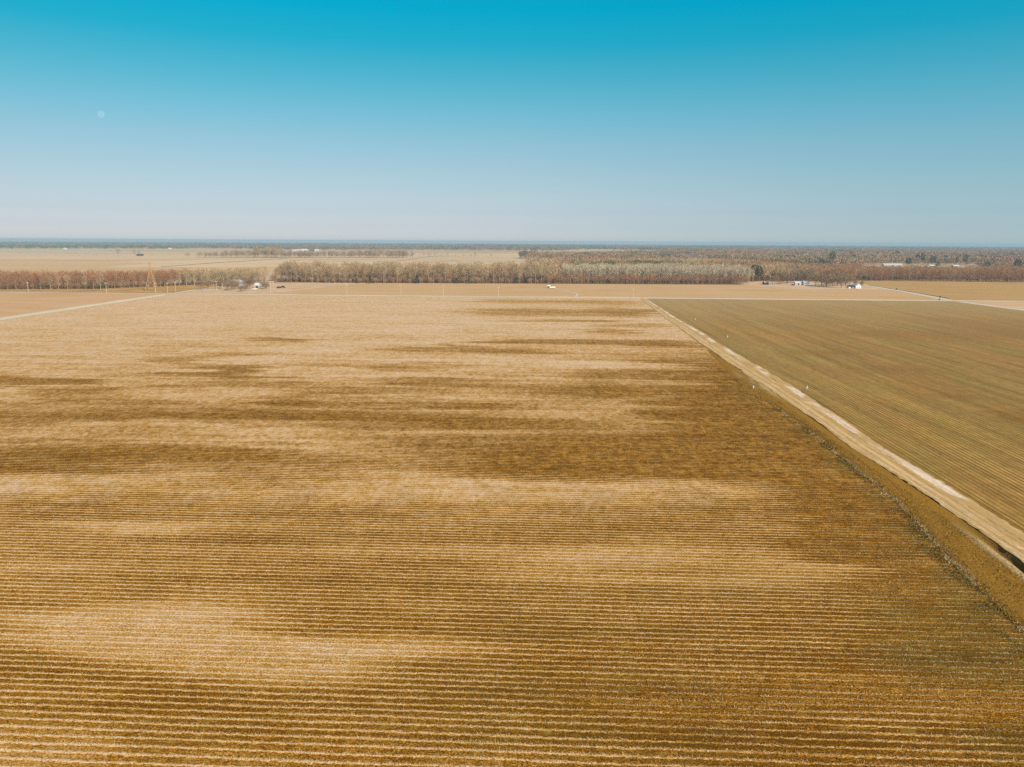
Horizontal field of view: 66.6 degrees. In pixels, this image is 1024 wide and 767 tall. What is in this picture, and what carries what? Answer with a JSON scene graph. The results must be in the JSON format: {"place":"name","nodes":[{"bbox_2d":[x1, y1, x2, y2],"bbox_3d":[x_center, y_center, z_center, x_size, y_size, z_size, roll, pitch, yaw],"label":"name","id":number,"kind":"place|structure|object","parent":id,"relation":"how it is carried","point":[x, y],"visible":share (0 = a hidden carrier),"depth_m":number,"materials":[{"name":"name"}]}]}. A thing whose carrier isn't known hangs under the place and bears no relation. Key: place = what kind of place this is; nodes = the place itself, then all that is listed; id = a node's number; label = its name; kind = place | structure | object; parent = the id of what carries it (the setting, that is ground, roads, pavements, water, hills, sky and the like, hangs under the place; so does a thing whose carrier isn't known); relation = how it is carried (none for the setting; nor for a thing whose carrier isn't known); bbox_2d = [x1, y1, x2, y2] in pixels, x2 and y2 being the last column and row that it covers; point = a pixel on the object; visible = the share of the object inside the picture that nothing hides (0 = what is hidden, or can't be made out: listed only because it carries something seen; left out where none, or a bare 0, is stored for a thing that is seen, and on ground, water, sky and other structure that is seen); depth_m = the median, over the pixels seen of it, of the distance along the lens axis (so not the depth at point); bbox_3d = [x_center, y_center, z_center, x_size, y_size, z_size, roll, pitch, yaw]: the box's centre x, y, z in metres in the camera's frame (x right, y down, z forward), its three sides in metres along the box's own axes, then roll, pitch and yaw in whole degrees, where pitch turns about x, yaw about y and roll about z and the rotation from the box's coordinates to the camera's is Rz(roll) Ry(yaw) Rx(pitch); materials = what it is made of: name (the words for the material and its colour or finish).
{"place":"outdoors","nodes":[
{"label":"outdoors","id":0,"kind":"place"},
{"bbox_2d":[0,293,156,316],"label":"field","id":1,"kind":"structure","parent":0,"point":[11,304],"depth_m":578.17,"materials":[{"name":"soil"}]},
{"bbox_2d":[0,294,167,320],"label":"road","id":2,"kind":"structure","parent":0,"point":[66,309],"depth_m":518.57,"materials":[{"name":"beige soil"}]},
{"bbox_2d":[0,292,169,293],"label":"road","id":3,"kind":"structure","parent":0,"point":[94,293],"depth_m":657.11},
{"bbox_2d":[0,283,220,292],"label":"rough grass","id":4,"kind":"structure","parent":0,"point":[162,288],"depth_m":710.03,"materials":[{"name":"beige plant"}]},
{"bbox_2d":[1,274,11,289],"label":"bare tree","id":5,"kind":"object","parent":4,"relation":"on","point":[7,281],"visible":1,"depth_m":697.10,"materials":[{"name":"brown plant"}]},
{"bbox_2d":[10,276,19,286],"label":"bare tree","id":6,"kind":"object","parent":4,"relation":"on","point":[15,282],"visible":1,"depth_m":700.95,"materials":[{"name":"brown plant"}]},
{"bbox_2d":[13,271,24,287],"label":"bare tree","id":7,"kind":"object","parent":4,"relation":"on","point":[19,272],"visible":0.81,"depth_m":708.20,"materials":[{"name":"brown plant"}]},
{"bbox_2d":[36,273,45,288],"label":"bare tree","id":8,"kind":"object","parent":4,"relation":"on","point":[39,279],"visible":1,"depth_m":702.99,"materials":[{"name":"brown plant"}]},
{"bbox_2d":[55,275,62,288],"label":"bare tree","id":9,"kind":"object","parent":4,"relation":"on","point":[58,281],"visible":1,"depth_m":705.26,"materials":[{"name":"brown plant"}]},
{"bbox_2d":[63,274,71,288],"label":"bare tree","id":10,"kind":"object","parent":4,"relation":"on","point":[67,284],"visible":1,"depth_m":706.94,"materials":[{"name":"brown plant"}]},
{"bbox_2d":[71,270,82,288],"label":"bare tree","id":11,"kind":"object","parent":4,"relation":"on","point":[77,274],"visible":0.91,"depth_m":714.73,"materials":[{"name":"brown plant"}]},
{"bbox_2d":[85,270,95,283],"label":"bare tree","id":12,"kind":"object","parent":4,"relation":"on","point":[91,273],"visible":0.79,"depth_m":715.83,"materials":[{"name":"brown plant"}]},
{"bbox_2d":[88,274,98,288],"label":"bare tree","id":13,"kind":"object","parent":4,"relation":"on","point":[94,277],"visible":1,"depth_m":708.70,"materials":[{"name":"brown plant"}]},
{"bbox_2d":[93,271,105,288],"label":"bare tree","id":14,"kind":"object","parent":4,"relation":"on","point":[99,276],"visible":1,"depth_m":708.54,"materials":[{"name":"brown plant"}]},
{"bbox_2d":[101,271,111,288],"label":"bare tree","id":15,"kind":"object","parent":4,"relation":"on","point":[105,279],"visible":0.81,"depth_m":719.09,"materials":[{"name":"brown plant"}]},
{"bbox_2d":[103,272,111,286],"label":"bare tree","id":16,"kind":"object","parent":4,"relation":"on","point":[107,278],"visible":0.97,"depth_m":715.05,"materials":[{"name":"brown plant"}]},
{"bbox_2d":[112,273,118,288],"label":"bare tree","id":17,"kind":"object","parent":4,"relation":"on","point":[114,282],"visible":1,"depth_m":720.70,"materials":[{"name":"brown plant"}]},
{"bbox_2d":[115,272,123,283],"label":"bare tree","id":18,"kind":"object","parent":4,"relation":"on","point":[120,274],"visible":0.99,"depth_m":724.18,"materials":[{"name":"brown plant"}]},
{"bbox_2d":[116,271,126,287],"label":"bare tree","id":19,"kind":"object","parent":4,"relation":"on","point":[122,273],"visible":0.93,"depth_m":728.80,"materials":[{"name":"brown plant"}]},
{"bbox_2d":[123,270,132,282],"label":"bare tree","id":20,"kind":"object","parent":4,"relation":"on","point":[127,273],"visible":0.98,"depth_m":733.78,"materials":[{"name":"brown plant"}]},
{"bbox_2d":[136,274,142,284],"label":"bare tree","id":21,"kind":"object","parent":4,"relation":"on","point":[138,278],"visible":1,"depth_m":739.06,"materials":[{"name":"brown plant"}]},
{"bbox_2d":[145,263,157,289],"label":"lattice tower","id":22,"kind":"structure","parent":4,"relation":"on","point":[149,274],"depth_m":692.41,"materials":[{"name":"metal"}]},
{"bbox_2d":[152,271,161,282],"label":"bare tree","id":23,"kind":"object","parent":4,"relation":"on","point":[156,278],"visible":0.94,"depth_m":754.52,"materials":[{"name":"brown plant"}]},
{"bbox_2d":[159,272,168,285],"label":"bare tree","id":24,"kind":"object","parent":4,"relation":"on","point":[163,275],"visible":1,"depth_m":756.41,"materials":[{"name":"brown plant"}]},
{"bbox_2d":[172,269,177,285],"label":"bare tree","id":25,"kind":"object","parent":4,"relation":"on","point":[173,271],"visible":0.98,"depth_m":767.35,"materials":[{"name":"brown plant"}]},
{"bbox_2d":[182,270,190,285],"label":"bare tree","id":26,"kind":"object","parent":4,"relation":"on","point":[186,279],"visible":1,"depth_m":772.52,"materials":[{"name":"brown plant"}]},
{"bbox_2d":[190,270,196,284],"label":"bare tree","id":27,"kind":"object","parent":4,"relation":"on","point":[193,276],"visible":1,"depth_m":778.60,"materials":[{"name":"brown plant"}]},
{"bbox_2d":[195,270,202,279],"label":"bare tree","id":28,"kind":"object","parent":4,"relation":"on","point":[199,272],"visible":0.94,"depth_m":786.09,"materials":[{"name":"brown plant"}]},
{"bbox_2d":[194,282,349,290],"bbox_3d":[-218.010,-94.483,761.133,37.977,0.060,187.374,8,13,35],"label":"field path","id":29,"kind":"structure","parent":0,"point":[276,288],"depth_m":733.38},
{"bbox_2d":[174,260,452,292],"bbox_3d":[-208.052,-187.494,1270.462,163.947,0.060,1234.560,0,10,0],"label":"road","id":30,"kind":"structure","parent":0,"point":[221,286],"depth_m":726.33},
{"bbox_2d":[0,294,1023,766],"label":"stubble field","id":31,"kind":"structure","parent":0,"point":[392,398],"depth_m":115.29,"materials":[{"name":"beige plant"}]},
{"bbox_2d":[0,467,1023,766],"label":"field weeds","id":32,"kind":"object","parent":31,"relation":"on","point":[554,663],"visible":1,"depth_m":80.66,"materials":[{"name":"plant"}]},
{"bbox_2d":[0,246,1023,563],"bbox_3d":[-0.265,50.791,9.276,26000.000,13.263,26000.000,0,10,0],"label":"ground","id":33,"kind":"structure","parent":0,"point":[30,260],"depth_m":1849.87,"materials":[{"name":"beige soil"}]},
{"bbox_2d":[0,266,266,288],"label":"woods","id":34,"kind":"object","parent":33,"relation":"on","point":[62,273],"visible":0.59,"depth_m":731.10,"materials":[{"name":"brown plant"}]},
{"bbox_2d":[170,257,294,265],"bbox_3d":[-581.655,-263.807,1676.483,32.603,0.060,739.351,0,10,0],"label":"lane","id":35,"kind":"structure","parent":33,"relation":"on","point":[229,261],"depth_m":1585.69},
{"bbox_2d":[181,283,364,292],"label":"farmyard","id":36,"kind":"structure","parent":33,"relation":"on","point":[300,286],"depth_m":732.96,"materials":[{"name":"brown soil"}]},
{"bbox_2d":[193,280,205,287],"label":"yard tree","id":37,"kind":"object","parent":36,"relation":"on","point":[199,283],"visible":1,"depth_m":711.67,"materials":[{"name":"brown plant"}]},
{"bbox_2d":[215,279,224,287],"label":"yard tree","id":38,"kind":"object","parent":36,"relation":"on","point":[219,283],"visible":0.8,"depth_m":728.24,"materials":[{"name":"brown plant"}]},
{"bbox_2d":[225,280,237,287],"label":"yard tree","id":39,"kind":"object","parent":36,"relation":"on","point":[231,284],"visible":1,"depth_m":700.06,"materials":[{"name":"brown plant"}]},
{"bbox_2d":[244,278,254,285],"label":"yard tree","id":40,"kind":"object","parent":36,"relation":"on","point":[251,281],"visible":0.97,"depth_m":729.52,"materials":[{"name":"brown plant"}]},
{"bbox_2d":[254,283,263,287],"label":"shed","id":41,"kind":"structure","parent":36,"relation":"on","point":[257,285],"depth_m":740.33,"materials":[{"name":"beige metal"}]},
{"bbox_2d":[184,247,537,258],"bbox_3d":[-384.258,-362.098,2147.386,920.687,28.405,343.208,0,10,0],"label":"woods","id":42,"kind":"object","parent":33,"relation":"on","point":[305,253],"visible":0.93,"depth_m":2026.64,"materials":[{"name":"brown plant"}]},
{"bbox_2d":[368,255,500,264],"bbox_3d":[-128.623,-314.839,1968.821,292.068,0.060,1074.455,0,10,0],"label":"lane","id":43,"kind":"structure","parent":33,"relation":"on","point":[427,256],"depth_m":2104.18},
{"bbox_2d":[0,241,1023,250],"bbox_3d":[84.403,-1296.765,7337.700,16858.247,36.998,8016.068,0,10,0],"label":"treeline","id":44,"kind":"object","parent":33,"relation":"on","point":[287,246],"visible":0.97,"depth_m":4799.82,"materials":[{"name":"plant"}]},
{"bbox_2d":[524,247,1023,266],"bbox_3d":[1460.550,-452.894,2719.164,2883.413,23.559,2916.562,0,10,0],"label":"woods","id":45,"kind":"object","parent":33,"relation":"on","point":[981,257],"visible":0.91,"depth_m":1817.32,"materials":[{"name":"plant"}]},
{"bbox_2d":[526,256,1023,283],"bbox_3d":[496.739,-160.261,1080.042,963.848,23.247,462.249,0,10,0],"label":"woods","id":46,"kind":"object","parent":33,"relation":"on","point":[559,265],"visible":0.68,"depth_m":947.65,"materials":[{"name":"plant"}]},
{"bbox_2d":[730,281,898,289],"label":"yard","id":47,"kind":"structure","parent":33,"relation":"on","point":[783,284],"depth_m":828.42,"materials":[{"name":"beige soil"}]},
{"bbox_2d":[770,275,780,281],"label":"yard tree","id":48,"kind":"object","parent":47,"relation":"on","point":[774,277],"visible":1,"depth_m":842.92,"materials":[{"name":"brown plant"}]},
{"bbox_2d":[772,271,787,281],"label":"yard tree","id":49,"kind":"object","parent":47,"relation":"on","point":[781,275],"visible":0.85,"depth_m":852.26,"materials":[{"name":"brown plant"}]},
{"bbox_2d":[778,270,794,283],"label":"yard tree","id":50,"kind":"object","parent":47,"relation":"on","point":[788,276],"visible":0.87,"depth_m":856.53,"materials":[{"name":"brown plant"}]},
{"bbox_2d":[790,269,805,280],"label":"yard tree","id":51,"kind":"object","parent":47,"relation":"on","point":[799,274],"visible":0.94,"depth_m":879.37,"materials":[{"name":"brown plant"}]},
{"bbox_2d":[801,269,818,282],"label":"yard tree","id":52,"kind":"object","parent":47,"relation":"on","point":[807,274],"visible":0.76,"depth_m":875.89,"materials":[{"name":"brown plant"}]},
{"bbox_2d":[808,272,821,284],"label":"yard tree","id":53,"kind":"object","parent":47,"relation":"on","point":[813,276],"visible":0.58,"depth_m":842.34,"materials":[{"name":"brown plant"}]},
{"bbox_2d":[814,273,828,285],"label":"yard tree","id":54,"kind":"object","parent":47,"relation":"on","point":[821,281],"visible":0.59,"depth_m":822.76,"materials":[{"name":"brown plant"}]},
{"bbox_2d":[817,274,836,286],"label":"yard tree","id":55,"kind":"object","parent":47,"relation":"on","point":[829,281],"visible":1,"depth_m":804.77,"materials":[{"name":"brown plant"}]},
{"bbox_2d":[830,271,848,285],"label":"yard tree","id":56,"kind":"object","parent":47,"relation":"on","point":[837,272],"visible":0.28,"depth_m":830.93,"materials":[{"name":"brown plant"}]},
{"bbox_2d":[833,274,851,287],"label":"yard tree","id":57,"kind":"object","parent":47,"relation":"on","point":[838,279],"visible":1,"depth_m":792.12,"materials":[{"name":"brown plant"}]},
{"bbox_2d":[836,272,855,285],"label":"yard tree","id":58,"kind":"object","parent":47,"relation":"on","point":[849,277],"visible":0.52,"depth_m":829.89,"materials":[{"name":"brown plant"}]},
{"bbox_2d":[707,349,1023,631],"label":"grass verge","id":59,"kind":"object","parent":33,"relation":"on","point":[1001,555],"depth_m":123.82,"materials":[{"name":"brown plant"}]},
{"bbox_2d":[772,408,1023,657],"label":"ditch grass","id":60,"kind":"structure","parent":59,"relation":"on","point":[947,561],"depth_m":116.98,"materials":[{"name":"plant"}]},
{"bbox_2d":[882,263,902,265],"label":"farm shed","id":61,"kind":"structure","parent":33,"relation":"on","point":[887,264],"depth_m":1552.76,"materials":[{"name":"beige metal"}]},
{"bbox_2d":[960,301,1023,308],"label":"strip","id":62,"kind":"object","parent":33,"relation":"on","point":[1015,304],"visible":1,"depth_m":595.56,"materials":[{"name":"soil"}]},
{"bbox_2d":[1014,259,1021,266],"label":"pine tree","id":63,"kind":"object","parent":33,"relation":"on","point":[1018,263],"visible":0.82,"depth_m":1234.80,"materials":[{"name":"green plant"}]},
{"bbox_2d":[0,0,1023,246],"label":"sky","id":64,"kind":"structure","parent":0,"point":[632,122],"materials":[{"name":"blue"}]},
{"bbox_2d":[199,281,937,299],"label":"field","id":65,"kind":"structure","parent":0,"point":[624,290],"depth_m":716.20,"materials":[{"name":"soil"}]},
{"bbox_2d":[330,264,336,282],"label":"bare tree","id":66,"kind":"object","parent":65,"relation":"on","point":[332,270],"visible":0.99,"depth_m":836.05,"materials":[{"name":"brown plant"}]},
{"bbox_2d":[346,263,354,282],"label":"bare tree","id":67,"kind":"object","parent":65,"relation":"on","point":[351,270],"visible":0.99,"depth_m":835.66,"materials":[{"name":"brown plant"}]},
{"bbox_2d":[381,264,387,282],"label":"bare tree","id":68,"kind":"object","parent":65,"relation":"on","point":[384,265],"visible":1,"depth_m":835.51,"materials":[{"name":"brown plant"}]},
{"bbox_2d":[412,262,419,275],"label":"bare tree","id":69,"kind":"object","parent":65,"relation":"on","point":[416,267],"visible":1,"depth_m":836.30,"materials":[{"name":"brown plant"}]},
{"bbox_2d":[170,293,1023,301],"bbox_3d":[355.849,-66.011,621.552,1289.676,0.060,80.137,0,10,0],"label":"road","id":70,"kind":"structure","parent":0,"point":[600,297],"depth_m":635.28,"materials":[{"name":"beige soil"}]},
{"bbox_2d":[275,274,1022,284],"bbox_3d":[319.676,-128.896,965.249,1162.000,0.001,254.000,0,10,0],"label":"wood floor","id":71,"kind":"structure","parent":0,"point":[610,282],"depth_m":876.54,"materials":[{"name":"plant"}]},
{"bbox_2d":[282,262,290,277],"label":"bare tree","id":72,"kind":"object","parent":71,"relation":"on","point":[285,269],"visible":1,"depth_m":857.31,"materials":[{"name":"brown plant"}]},
{"bbox_2d":[287,260,295,281],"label":"bare tree","id":73,"kind":"object","parent":71,"relation":"on","point":[291,271],"visible":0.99,"depth_m":856.22,"materials":[{"name":"brown plant"}]},
{"bbox_2d":[302,263,307,281],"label":"bare tree","id":74,"kind":"object","parent":71,"relation":"on","point":[305,269],"visible":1,"depth_m":843.64,"materials":[{"name":"brown plant"}]},
{"bbox_2d":[308,262,315,281],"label":"bare tree","id":75,"kind":"object","parent":71,"relation":"on","point":[313,267],"visible":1,"depth_m":841.81,"materials":[{"name":"brown plant"}]},
{"bbox_2d":[325,263,331,282],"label":"bare tree","id":76,"kind":"object","parent":71,"relation":"on","point":[329,265],"visible":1,"depth_m":838.62,"materials":[{"name":"brown plant"}]},
{"bbox_2d":[353,261,360,271],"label":"bare tree","id":77,"kind":"object","parent":71,"relation":"on","point":[356,266],"visible":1,"depth_m":836.14,"materials":[{"name":"brown plant"}]},
{"bbox_2d":[369,263,375,278],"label":"bare tree","id":78,"kind":"object","parent":71,"relation":"on","point":[371,269],"visible":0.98,"depth_m":839.15,"materials":[{"name":"brown plant"}]},
{"bbox_2d":[393,261,400,282],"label":"bare tree","id":79,"kind":"object","parent":71,"relation":"on","point":[397,270],"visible":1,"depth_m":838.15,"materials":[{"name":"brown plant"}]},
{"bbox_2d":[273,259,550,282],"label":"woods","id":80,"kind":"object","parent":71,"relation":"on","point":[405,267],"visible":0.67,"depth_m":856.07,"materials":[{"name":"brown plant"}]},
{"bbox_2d":[417,261,425,275],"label":"bare tree","id":81,"kind":"object","parent":71,"relation":"on","point":[421,267],"visible":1,"depth_m":839.66,"materials":[{"name":"brown plant"}]},
{"bbox_2d":[425,263,431,282],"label":"bare tree","id":82,"kind":"object","parent":71,"relation":"on","point":[427,269],"visible":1,"depth_m":836.31,"materials":[{"name":"brown plant"}]},
{"bbox_2d":[442,264,448,282],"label":"bare tree","id":83,"kind":"object","parent":71,"relation":"on","point":[445,272],"visible":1,"depth_m":840.53,"materials":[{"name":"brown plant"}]},
{"bbox_2d":[460,262,467,282],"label":"bare tree","id":84,"kind":"object","parent":71,"relation":"on","point":[463,273],"visible":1,"depth_m":840.30,"materials":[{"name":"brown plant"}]},
{"bbox_2d":[466,262,474,275],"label":"bare tree","id":85,"kind":"object","parent":71,"relation":"on","point":[471,266],"visible":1,"depth_m":840.08,"materials":[{"name":"beige plant"}]},
{"bbox_2d":[495,262,502,282],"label":"bare tree","id":86,"kind":"object","parent":71,"relation":"on","point":[500,269],"visible":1,"depth_m":843.68,"materials":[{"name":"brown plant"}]},
{"bbox_2d":[502,264,508,282],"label":"bare tree","id":87,"kind":"object","parent":71,"relation":"on","point":[504,271],"visible":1,"depth_m":843.35,"materials":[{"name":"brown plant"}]},
{"bbox_2d":[532,265,538,282],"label":"bare tree","id":88,"kind":"object","parent":71,"relation":"on","point":[535,273],"visible":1,"depth_m":846.36,"materials":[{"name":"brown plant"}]},
{"bbox_2d":[538,264,544,282],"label":"bare tree","id":89,"kind":"object","parent":71,"relation":"on","point":[540,271],"visible":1,"depth_m":845.12,"materials":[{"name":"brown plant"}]},
{"bbox_2d":[750,264,759,281],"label":"pine tree","id":90,"kind":"object","parent":71,"relation":"on","point":[757,271],"visible":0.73,"depth_m":894.64,"materials":[{"name":"green plant"}]},
{"bbox_2d":[766,286,879,289],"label":"road","id":91,"kind":"structure","parent":0,"point":[832,288],"depth_m":778.22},
{"bbox_2d":[640,298,1023,562],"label":"dirt track","id":92,"kind":"structure","parent":0,"point":[1005,535],"depth_m":169.44,"materials":[{"name":"beige soil"}]},
{"bbox_2d":[648,299,1023,532],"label":"field","id":93,"kind":"structure","parent":0,"point":[935,389],"depth_m":283.50,"materials":[{"name":"soil"}]},
{"bbox_2d":[850,282,952,299],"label":"road","id":94,"kind":"structure","parent":0,"point":[925,295],"depth_m":722.12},
{"bbox_2d":[848,280,1023,300],"bbox_3d":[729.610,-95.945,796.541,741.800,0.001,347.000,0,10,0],"label":"field","id":95,"kind":"structure","parent":0,"point":[987,290],"depth_m":793.66,"materials":[{"name":"beige plant"}]},
{"bbox_2d":[996,268,1005,281],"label":"bare tree","id":96,"kind":"object","parent":95,"relation":"on","point":[1001,271],"visible":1,"depth_m":925.58,"materials":[{"name":"brown plant"}]},
{"bbox_2d":[959,302,1023,310],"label":"road","id":97,"kind":"structure","parent":0,"point":[1005,307],"depth_m":567.32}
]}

